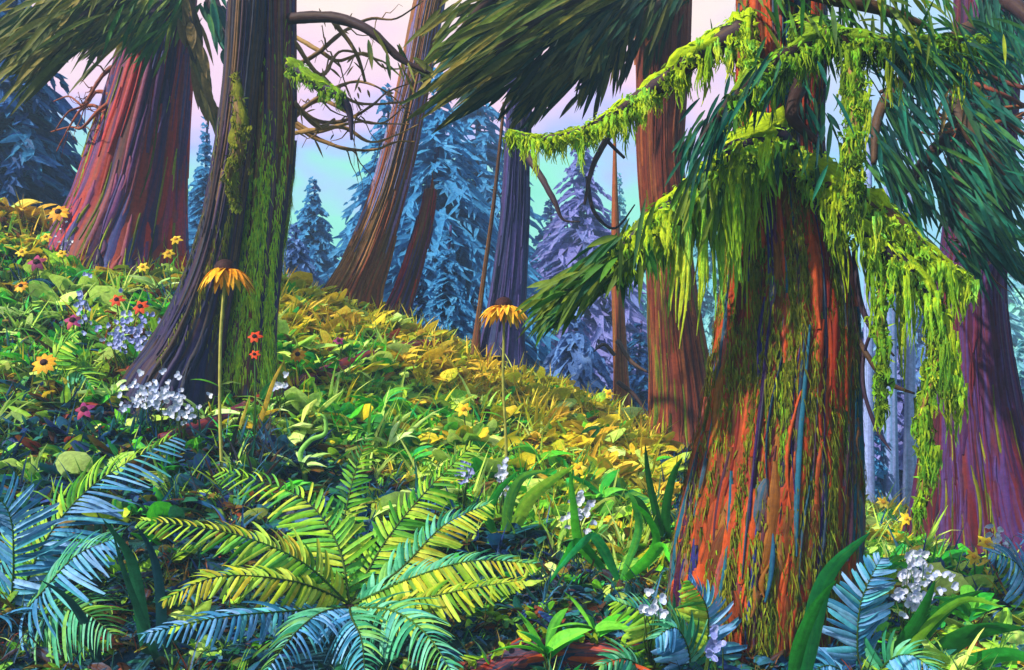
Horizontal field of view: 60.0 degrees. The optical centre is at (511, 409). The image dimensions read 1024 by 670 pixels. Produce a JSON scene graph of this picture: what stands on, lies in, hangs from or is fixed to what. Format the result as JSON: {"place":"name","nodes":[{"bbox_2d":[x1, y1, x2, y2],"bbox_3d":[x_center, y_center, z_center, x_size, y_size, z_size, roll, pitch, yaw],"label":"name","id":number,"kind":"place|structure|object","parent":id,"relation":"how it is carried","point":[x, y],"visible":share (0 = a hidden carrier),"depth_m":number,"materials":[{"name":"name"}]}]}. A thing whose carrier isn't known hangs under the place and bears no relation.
{"place":"outdoors","nodes":[
{"label":"outdoors","id":0,"kind":"place"},
{"bbox_2d":[0,228,984,669],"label":"ground","id":1,"kind":"structure","parent":0,"point":[304,664],"depth_m":4.21,"materials":[{"name":"soil"}]},
{"bbox_2d":[0,197,42,210],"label":"leafy plant","id":2,"kind":"object","parent":1,"relation":"on","point":[26,202],"visible":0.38,"depth_m":9.28,"materials":[{"name":"yellow plant"}]},
{"bbox_2d":[0,352,51,364],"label":"leafy plant","id":3,"kind":"object","parent":1,"relation":"on","point":[14,355],"visible":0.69,"depth_m":6.54,"materials":[{"name":"green plant"}]},
{"bbox_2d":[0,203,56,221],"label":"leafy plant","id":4,"kind":"object","parent":1,"relation":"on","point":[33,211],"visible":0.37,"depth_m":9.21,"materials":[{"name":"yellow plant"}]},
{"bbox_2d":[4,207,52,231],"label":"leafy plant","id":5,"kind":"object","parent":1,"relation":"on","point":[43,219],"visible":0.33,"depth_m":9.16,"materials":[{"name":"yellow plant"}]},
{"bbox_2d":[27,255,46,277],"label":"magenta flower","id":6,"kind":"object","parent":1,"relation":"on","point":[35,262],"visible":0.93,"depth_m":7.95,"materials":[{"name":"pink plant"}]},
{"bbox_2d":[0,0,86,226],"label":"fir tree","id":7,"kind":"object","parent":1,"relation":"on","point":[34,165],"visible":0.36,"depth_m":12.76,"materials":[{"name":"blue plant"}]},
{"bbox_2d":[32,353,56,390],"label":"orange daisy","id":8,"kind":"object","parent":1,"relation":"on","point":[45,363],"visible":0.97,"depth_m":6.17,"materials":[{"name":"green plant"}]},
{"bbox_2d":[48,205,69,233],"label":"orange daisy","id":9,"kind":"object","parent":1,"relation":"on","point":[58,212],"visible":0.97,"depth_m":8.72,"materials":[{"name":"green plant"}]},
{"bbox_2d":[48,329,105,390],"bbox_3d":[-3.157,-0.338,6.486,0.609,0.513,0.276,0,0,38],"label":"sword fern","id":10,"kind":"object","parent":1,"relation":"on","point":[62,357],"visible":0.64,"depth_m":6.41,"materials":[{"name":"green plant"}]},
{"bbox_2d":[73,272,91,338],"bbox_3d":[-3.359,-0.780,6.991,0.134,0.582,0.217,0,0,0],"label":"blossom spray","id":11,"kind":"object","parent":1,"relation":"on","point":[82,301],"visible":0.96,"depth_m":6.97,"materials":[{"name":"purple plant"}]},
{"bbox_2d":[75,402,95,432],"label":"magenta flower","id":12,"kind":"object","parent":1,"relation":"on","point":[83,409],"visible":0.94,"depth_m":5.71,"materials":[{"name":"pink plant"}]},
{"bbox_2d":[0,431,185,667],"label":"sword fern","id":13,"kind":"object","parent":1,"relation":"on","point":[21,565],"visible":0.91,"depth_m":4.18,"materials":[{"name":"blue plant"}]},
{"bbox_2d":[77,380,127,395],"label":"leafy plant","id":14,"kind":"object","parent":1,"relation":"on","point":[118,383],"visible":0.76,"depth_m":6.19,"materials":[{"name":"green plant"}]},
{"bbox_2d":[76,326,129,344],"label":"leafy plant","id":15,"kind":"object","parent":1,"relation":"on","point":[109,339],"visible":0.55,"depth_m":7.01,"materials":[{"name":"green plant"}]},
{"bbox_2d":[41,519,166,662],"bbox_3d":[-1.716,0.850,3.829,0.424,0.792,0.458,0,0,0],"label":"strap leaf plant","id":16,"kind":"object","parent":1,"relation":"on","point":[133,581],"visible":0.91,"depth_m":3.83,"materials":[{"name":"green plant"}]},
{"bbox_2d":[0,0,225,272],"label":"red cedar","id":17,"kind":"object","parent":1,"relation":"on","point":[126,201],"visible":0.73,"depth_m":8.78,"materials":[{"name":"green plant"}]},
{"bbox_2d":[81,288,160,367],"bbox_3d":[-2.868,-0.562,6.552,0.603,0.679,0.363,0,0,0],"label":"blossom spray","id":18,"kind":"object","parent":1,"relation":"on","point":[118,339],"visible":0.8,"depth_m":6.60,"materials":[{"name":"purple plant"}]},
{"bbox_2d":[129,274,178,297],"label":"leafy plant","id":19,"kind":"object","parent":1,"relation":"on","point":[144,280],"visible":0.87,"depth_m":8.19,"materials":[{"name":"green plant"}]},
{"bbox_2d":[117,368,212,444],"bbox_3d":[-2.228,-0.019,5.705,0.627,0.502,0.303,0,0,0],"label":"blossom spray","id":20,"kind":"object","parent":1,"relation":"on","point":[156,397],"visible":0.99,"depth_m":5.72,"materials":[{"name":"white plant"}]},
{"bbox_2d":[162,403,196,452],"bbox_3d":[-2.123,0.130,5.660,0.192,0.348,0.217,0,0,-42],"label":"blossom spray","id":21,"kind":"object","parent":1,"relation":"on","point":[176,407],"visible":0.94,"depth_m":5.66,"materials":[{"name":"white plant"}]},
{"bbox_2d":[188,116,211,253],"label":"fir tree","id":22,"kind":"object","parent":1,"relation":"on","point":[196,193],"visible":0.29,"depth_m":17.88,"materials":[{"name":"blue plant"}]},
{"bbox_2d":[182,398,239,418],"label":"leafy plant","id":23,"kind":"object","parent":1,"relation":"on","point":[203,415],"visible":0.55,"depth_m":6.10,"materials":[{"name":"green plant"}]},
{"bbox_2d":[191,258,256,466],"bbox_3d":[-1.789,-0.263,5.603,0.365,1.378,0.368,0,0,32],"label":"coneflower","id":24,"kind":"object","parent":1,"relation":"on","point":[225,272],"visible":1,"depth_m":5.59,"materials":[{"name":"orange plant"}]},
{"bbox_2d":[249,351,260,458],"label":"red flower","id":25,"kind":"object","parent":1,"relation":"on","point":[254,354],"visible":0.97,"depth_m":5.68,"materials":[{"name":"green plant"}]},
{"bbox_2d":[248,331,262,435],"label":"red flower","id":26,"kind":"object","parent":1,"relation":"on","point":[253,336],"visible":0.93,"depth_m":6.00,"materials":[{"name":"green plant"}]},
{"bbox_2d":[238,359,284,431],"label":"strap leaf plant","id":27,"kind":"object","parent":1,"relation":"on","point":[266,403],"visible":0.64,"depth_m":5.98,"materials":[{"name":"plant"}]},
{"bbox_2d":[235,397,290,415],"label":"leafy plant","id":28,"kind":"object","parent":1,"relation":"on","point":[261,403],"visible":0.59,"depth_m":6.30,"materials":[{"name":"green plant"}]},
{"bbox_2d":[111,0,434,424],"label":"mossy cedar","id":29,"kind":"object","parent":1,"relation":"on","point":[244,221],"visible":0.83,"depth_m":6.41,"materials":[{"name":"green plant"}]},
{"bbox_2d":[237,480,309,507],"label":"leafy plant","id":30,"kind":"object","parent":1,"relation":"on","point":[295,482],"visible":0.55,"depth_m":5.23,"materials":[{"name":"green plant"}]},
{"bbox_2d":[272,371,288,416],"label":"blossom spray","id":31,"kind":"object","parent":1,"relation":"on","point":[279,385],"visible":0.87,"depth_m":6.31,"materials":[{"name":"white plant"}]},
{"bbox_2d":[289,348,306,377],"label":"orange daisy","id":32,"kind":"object","parent":1,"relation":"on","point":[297,354],"visible":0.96,"depth_m":6.81,"materials":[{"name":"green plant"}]},
{"bbox_2d":[157,338,440,444],"bbox_3d":[-1.473,-0.216,7.290,0.228,0.977,3.438,0,0,27],"label":"fallen log","id":33,"kind":"object","parent":1,"relation":"on","point":[343,362],"visible":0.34,"depth_m":6.57,"materials":[{"name":"wood"}]},
{"bbox_2d":[273,451,329,473],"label":"leafy plant","id":34,"kind":"object","parent":1,"relation":"on","point":[309,462],"visible":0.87,"depth_m":5.65,"materials":[{"name":"green plant"}]},
{"bbox_2d":[282,223,323,288],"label":"fir tree","id":35,"kind":"object","parent":1,"relation":"on","point":[297,251],"visible":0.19,"depth_m":15.90,"materials":[{"name":"blue plant"}]},
{"bbox_2d":[298,407,327,481],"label":"curled stem","id":36,"kind":"object","parent":1,"relation":"on","point":[306,443],"visible":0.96,"depth_m":5.66,"materials":[{"name":"green plant"}]},
{"bbox_2d":[292,176,343,279],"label":"fir tree","id":37,"kind":"object","parent":1,"relation":"on","point":[314,236],"visible":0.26,"depth_m":18.82,"materials":[{"name":"blue plant"}]},
{"bbox_2d":[135,432,537,669],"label":"sword fern","id":38,"kind":"object","parent":1,"relation":"on","point":[373,607],"visible":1,"depth_m":4.08,"materials":[{"name":"green plant"}]},
{"bbox_2d":[319,83,413,285],"bbox_3d":[-2.481,-2.634,17.185,3.792,7.195,3.942,0,0,41],"label":"fir tree","id":39,"kind":"object","parent":1,"relation":"on","point":[346,233],"visible":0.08,"depth_m":16.82,"materials":[{"name":"blue plant"}]},
{"bbox_2d":[333,423,404,436],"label":"leafy plant","id":40,"kind":"object","parent":1,"relation":"on","point":[387,426],"visible":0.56,"depth_m":6.28,"materials":[{"name":"green plant"}]},
{"bbox_2d":[350,387,408,405],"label":"leafy plant","id":41,"kind":"object","parent":1,"relation":"on","point":[393,391],"visible":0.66,"depth_m":6.82,"materials":[{"name":"green plant"}]},
{"bbox_2d":[323,0,444,312],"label":"leaning brown tree","id":42,"kind":"object","parent":1,"relation":"on","point":[362,269],"visible":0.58,"depth_m":9.25,"materials":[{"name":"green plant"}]},
{"bbox_2d":[354,421,413,448],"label":"leafy plant","id":43,"kind":"object","parent":1,"relation":"on","point":[383,441],"visible":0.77,"depth_m":6.13,"materials":[{"name":"green plant"}]},
{"bbox_2d":[377,346,425,362],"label":"leafy plant","id":44,"kind":"object","parent":1,"relation":"on","point":[404,357],"visible":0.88,"depth_m":7.78,"materials":[{"name":"yellow plant"}]},
{"bbox_2d":[375,445,431,472],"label":"leafy plant","id":45,"kind":"object","parent":1,"relation":"on","point":[415,452],"visible":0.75,"depth_m":6.01,"materials":[{"name":"green plant"}]},
{"bbox_2d":[383,173,436,320],"bbox_3d":[-1.183,-1.652,9.609,0.744,1.826,0.453,0,0,0],"label":"broken snag","id":46,"kind":"object","parent":1,"relation":"on","point":[407,282],"visible":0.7,"depth_m":9.52,"materials":[{"name":"brown plant"}]},
{"bbox_2d":[412,273,431,323],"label":"fir tree","id":47,"kind":"object","parent":1,"relation":"on","point":[420,301],"visible":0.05,"depth_m":12.43,"materials":[{"name":"blue plant"}]},
{"bbox_2d":[416,225,474,344],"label":"fir tree","id":48,"kind":"object","parent":1,"relation":"on","point":[450,309],"visible":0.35,"depth_m":11.88,"materials":[{"name":"blue plant"}]},
{"bbox_2d":[332,67,559,371],"bbox_3d":[-1.430,-2.012,15.223,6.356,7.514,6.633,0,0,15],"label":"fir tree","id":49,"kind":"object","parent":1,"relation":"on","point":[468,219],"visible":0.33,"depth_m":14.36,"materials":[{"name":"blue plant"}]},
{"bbox_2d":[454,460,474,511],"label":"blossom spray","id":50,"kind":"object","parent":1,"relation":"on","point":[468,475],"visible":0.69,"depth_m":5.41,"materials":[{"name":"purple plant"}]},
{"bbox_2d":[494,456,508,526],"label":"blossom spray","id":51,"kind":"object","parent":1,"relation":"on","point":[501,474],"visible":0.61,"depth_m":5.23,"materials":[{"name":"white plant"}]},
{"bbox_2d":[480,296,529,491],"bbox_3d":[-0.045,-0.008,5.594,0.338,1.412,0.327,0,0,0],"label":"coneflower","id":52,"kind":"object","parent":1,"relation":"on","point":[503,308],"visible":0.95,"depth_m":5.59,"materials":[{"name":"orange plant"}]},
{"bbox_2d":[489,556,528,610],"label":"curled stem","id":53,"kind":"object","parent":1,"relation":"on","point":[491,606],"visible":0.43,"depth_m":4.44,"materials":[{"name":"green plant"}]},
{"bbox_2d":[0,218,1023,669],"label":"dark undergrowth","id":54,"kind":"object","parent":1,"relation":"on","point":[56,434],"visible":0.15,"depth_m":5.02,"materials":[{"name":"green plant"}]},
{"bbox_2d":[0,198,1023,669],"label":"green undergrowth","id":55,"kind":"object","parent":1,"relation":"on","point":[160,508],"visible":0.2,"depth_m":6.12,"materials":[{"name":"green plant"}]},
{"bbox_2d":[0,192,1023,669],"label":"golden undergrowth","id":56,"kind":"object","parent":1,"relation":"on","point":[430,362],"visible":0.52,"depth_m":7.72,"materials":[{"name":"yellow plant"}]},
{"bbox_2d":[470,102,504,354],"bbox_3d":[-0.247,-1.835,9.001,0.368,2.562,0.098,0,0,0],"label":"slim red tree","id":57,"kind":"object","parent":56,"relation":"on","point":[476,339],"visible":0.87,"depth_m":8.98,"materials":[{"name":"brown plant"}]},
{"bbox_2d":[456,13,579,373],"bbox_3d":[0.001,-3.079,9.015,1.322,6.015,1.051,0,0,0],"label":"violet trunk tree","id":58,"kind":"object","parent":1,"relation":"on","point":[509,274],"visible":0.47,"depth_m":9.07,"materials":[{"name":"purple plant"}]},
{"bbox_2d":[448,85,587,347],"bbox_3d":[-0.789,-2.980,20.951,7.139,11.651,7.756,0,0,38],"label":"fir tree","id":59,"kind":"object","parent":1,"relation":"on","point":[482,141],"visible":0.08,"depth_m":20.70,"materials":[{"name":"blue plant"}]},
{"bbox_2d":[484,465,574,532],"bbox_3d":[0.066,0.566,5.039,0.279,0.511,0.533,0,0,-43],"label":"strap leaf plant","id":60,"kind":"object","parent":1,"relation":"on","point":[532,496],"visible":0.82,"depth_m":5.12,"materials":[{"name":"green plant"}]},
{"bbox_2d":[488,608,591,668],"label":"leafy plant","id":61,"kind":"object","parent":1,"relation":"on","point":[560,640],"visible":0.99,"depth_m":3.79,"materials":[{"name":"green plant"}]},
{"bbox_2d":[514,441,573,468],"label":"leafy plant","id":62,"kind":"object","parent":1,"relation":"on","point":[551,453],"visible":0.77,"depth_m":6.30,"materials":[{"name":"green plant"}]},
{"bbox_2d":[532,199,560,271],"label":"fir tree","id":63,"kind":"object","parent":1,"relation":"on","point":[550,210],"visible":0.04,"depth_m":21.96,"materials":[{"name":"plant"}]},
{"bbox_2d":[397,0,709,453],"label":"rust cedar","id":64,"kind":"object","parent":1,"relation":"on","point":[493,48],"visible":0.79,"depth_m":6.93,"materials":[{"name":"brown plant"}]},
{"bbox_2d":[468,626,676,669],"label":"rotting log","id":65,"kind":"object","parent":1,"relation":"on","point":[582,651],"visible":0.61,"depth_m":3.82,"materials":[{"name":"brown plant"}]},
{"bbox_2d":[541,309,612,399],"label":"fir tree","id":66,"kind":"object","parent":1,"relation":"on","point":[576,354],"visible":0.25,"depth_m":12.79,"materials":[{"name":"blue plant"}]},
{"bbox_2d":[560,490,596,557],"bbox_3d":[0.350,0.662,4.897,0.190,0.445,0.239,0,0,32],"label":"blossom spray","id":67,"kind":"object","parent":1,"relation":"on","point":[580,498],"visible":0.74,"depth_m":4.88,"materials":[{"name":"white plant"}]},
{"bbox_2d":[528,146,647,391],"bbox_3d":[1.532,-1.320,19.801,5.224,9.669,5.556,0,0,0],"label":"fir tree","id":68,"kind":"object","parent":1,"relation":"on","point":[574,240],"visible":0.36,"depth_m":19.59,"materials":[{"name":"purple plant"}]},
{"bbox_2d":[562,421,618,436],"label":"leafy plant","id":69,"kind":"object","parent":1,"relation":"on","point":[581,429],"visible":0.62,"depth_m":7.17,"materials":[{"name":"yellow plant"}]},
{"bbox_2d":[552,592,635,637],"bbox_3d":[0.362,0.986,3.962,0.412,0.296,0.351,0,0,0],"label":"leafy plant","id":70,"kind":"object","parent":1,"relation":"on","point":[606,625],"visible":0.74,"depth_m":3.97,"materials":[{"name":"green plant"}]},
{"bbox_2d":[571,469,628,497],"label":"leafy plant","id":71,"kind":"object","parent":1,"relation":"on","point":[607,480],"visible":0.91,"depth_m":5.84,"materials":[{"name":"green plant"}]},
{"bbox_2d":[550,472,669,582],"bbox_3d":[0.486,0.626,4.608,0.603,0.630,0.517,0,0,0],"label":"strap leaf plant","id":72,"kind":"object","parent":1,"relation":"on","point":[580,544],"visible":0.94,"depth_m":4.64,"materials":[{"name":"green plant"}]},
{"bbox_2d":[593,139,647,415],"bbox_3d":[1.208,-1.412,10.074,0.618,3.766,0.569,0,0,0],"label":"slender tree","id":73,"kind":"object","parent":1,"relation":"on","point":[622,358],"visible":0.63,"depth_m":10.14,"materials":[{"name":"brown plant"}]},
{"bbox_2d":[604,172,646,335],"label":"fir tree","id":74,"kind":"object","parent":1,"relation":"on","point":[621,203],"visible":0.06,"depth_m":23.91,"materials":[{"name":"blue plant"}]},
{"bbox_2d":[627,321,647,412],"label":"fir tree","id":75,"kind":"object","parent":1,"relation":"on","point":[638,381],"visible":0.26,"depth_m":13.91,"materials":[{"name":"blue plant"}]},
{"bbox_2d":[638,588,668,669],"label":"blossom spray","id":76,"kind":"object","parent":1,"relation":"on","point":[653,609],"visible":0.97,"depth_m":3.73,"materials":[{"name":"white plant"}]},
{"bbox_2d":[632,478,682,496],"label":"leafy plant","id":77,"kind":"object","parent":1,"relation":"on","point":[662,487],"visible":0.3,"depth_m":6.09,"materials":[{"name":"yellow plant"}]},
{"bbox_2d":[633,445,682,541],"bbox_3d":[0.835,0.576,5.213,0.309,0.767,0.426,0,0,0],"label":"strap leaf plant","id":78,"kind":"object","parent":1,"relation":"on","point":[662,520],"visible":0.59,"depth_m":5.20,"materials":[{"name":"green plant"}]},
{"bbox_2d":[591,572,747,669],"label":"sword fern","id":79,"kind":"object","parent":1,"relation":"on","point":[679,639],"visible":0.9,"depth_m":3.79,"materials":[{"name":"green plant"}]},
{"bbox_2d":[693,240,719,355],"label":"fir tree","id":80,"kind":"object","parent":1,"relation":"on","point":[707,310],"visible":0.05,"depth_m":29.52,"materials":[{"name":"blue plant"}]},
{"bbox_2d":[704,624,725,669],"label":"blossom spray","id":81,"kind":"object","parent":1,"relation":"on","point":[714,645],"visible":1,"depth_m":3.35,"materials":[{"name":"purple plant"}]},
{"bbox_2d":[502,0,1023,659],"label":"mossy giant cedar","id":82,"kind":"object","parent":1,"relation":"on","point":[770,200],"visible":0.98,"depth_m":3.96,"materials":[{"name":"green plant"}]},
{"bbox_2d":[788,532,870,669],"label":"strap leaf plant","id":83,"kind":"object","parent":1,"relation":"on","point":[804,648],"visible":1,"depth_m":3.46,"materials":[{"name":"green plant"}]},
{"bbox_2d":[863,135,875,503],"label":"pale trunk tree","id":84,"kind":"object","parent":1,"relation":"on","point":[868,427],"visible":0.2,"depth_m":10.45,"materials":[{"name":"blue plant"}]},
{"bbox_2d":[861,327,889,504],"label":"fir tree","id":85,"kind":"object","parent":1,"relation":"on","point":[879,471],"visible":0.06,"depth_m":10.85,"materials":[{"name":"blue plant"}]},
{"bbox_2d":[813,552,943,669],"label":"sword fern","id":86,"kind":"object","parent":1,"relation":"on","point":[862,625],"visible":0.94,"depth_m":3.81,"materials":[{"name":"blue plant"}]},
{"bbox_2d":[880,173,899,504],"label":"pale trunk tree","id":87,"kind":"object","parent":1,"relation":"on","point":[889,460],"visible":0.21,"depth_m":10.92,"materials":[{"name":"blue plant"}]},
{"bbox_2d":[866,553,918,569],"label":"leafy plant","id":88,"kind":"object","parent":1,"relation":"on","point":[894,565],"visible":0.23,"depth_m":5.30,"materials":[{"name":"green plant"}]},
{"bbox_2d":[873,320,919,500],"bbox_3d":[5.111,-0.021,11.951,1.706,4.944,1.856,0,0,0],"label":"fir tree","id":89,"kind":"object","parent":1,"relation":"on","point":[900,405],"visible":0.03,"depth_m":11.75,"materials":[{"name":"blue plant"}]},
{"bbox_2d":[873,306,927,434],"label":"fir tree","id":90,"kind":"object","parent":1,"relation":"on","point":[920,344],"visible":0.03,"depth_m":25.27,"materials":[{"name":"blue plant"}]},
{"bbox_2d":[902,151,916,509],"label":"pale trunk tree","id":91,"kind":"object","parent":1,"relation":"on","point":[909,463],"visible":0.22,"depth_m":9.95,"materials":[{"name":"blue plant"}]},
{"bbox_2d":[891,587,935,634],"bbox_3d":[1.767,0.968,3.922,0.171,0.365,0.231,0,0,33],"label":"blossom spray","id":92,"kind":"object","parent":1,"relation":"on","point":[913,602],"visible":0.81,"depth_m":3.92,"materials":[{"name":"white plant"}]},
{"bbox_2d":[894,549,958,620],"bbox_3d":[1.948,0.891,4.213,0.279,0.484,0.208,0,0,0],"label":"blossom spray","id":93,"kind":"object","parent":1,"relation":"on","point":[905,573],"visible":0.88,"depth_m":4.18,"materials":[{"name":"white plant"}]},
{"bbox_2d":[860,0,1023,562],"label":"purple cedar","id":94,"kind":"object","parent":1,"relation":"on","point":[978,187],"visible":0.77,"depth_m":6.06,"materials":[{"name":"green plant"}]},
{"bbox_2d":[924,550,968,567],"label":"leafy plant","id":95,"kind":"object","parent":1,"relation":"on","point":[955,554],"visible":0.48,"depth_m":5.70,"materials":[{"name":"green plant"}]},
{"bbox_2d":[893,581,1023,668],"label":"strap leaf plant","id":96,"kind":"object","parent":1,"relation":"on","point":[921,624],"visible":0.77,"depth_m":3.84,"materials":[{"name":"green plant"}]},
{"bbox_2d":[933,585,1005,622],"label":"leafy plant","id":97,"kind":"object","parent":1,"relation":"on","point":[970,612],"visible":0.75,"depth_m":4.45,"materials":[{"name":"green plant"}]},
{"bbox_2d":[965,550,980,574],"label":"yellow flower","id":98,"kind":"object","parent":1,"relation":"on","point":[973,557],"visible":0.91,"depth_m":5.22,"materials":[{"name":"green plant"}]},
{"bbox_2d":[977,536,996,566],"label":"yellow flower","id":99,"kind":"object","parent":1,"relation":"on","point":[985,542],"visible":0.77,"depth_m":5.91,"materials":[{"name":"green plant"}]},
{"bbox_2d":[985,524,1013,574],"bbox_3d":[3.040,0.934,5.540,0.131,0.426,0.255,0,0,8],"label":"blossom spray","id":100,"kind":"object","parent":1,"relation":"on","point":[998,539],"visible":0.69,"depth_m":5.53,"materials":[{"name":"white plant"}]},
{"bbox_2d":[983,531,1023,610],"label":"sword fern","id":101,"kind":"object","parent":1,"relation":"on","point":[1015,583],"visible":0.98,"depth_m":4.97,"materials":[{"name":"blue plant"}]},
{"bbox_2d":[1007,276,1023,384],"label":"fir tree","id":102,"kind":"object","parent":1,"relation":"on","point":[1016,324],"visible":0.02,"depth_m":27.48,"materials":[{"name":"blue plant"}]},
{"bbox_2d":[1007,240,1023,362],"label":"fir tree","id":103,"kind":"object","parent":1,"relation":"on","point":[1015,309],"visible":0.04,"depth_m":43.43,"materials":[{"name":"blue plant"}]},
{"bbox_2d":[1014,316,1023,399],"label":"fir tree","id":104,"kind":"object","parent":1,"relation":"on","point":[1019,351],"visible":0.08,"depth_m":12.98,"materials":[{"name":"blue plant"}]},
{"bbox_2d":[31,0,1023,350],"label":"sky","id":105,"kind":"structure","parent":0,"point":[333,172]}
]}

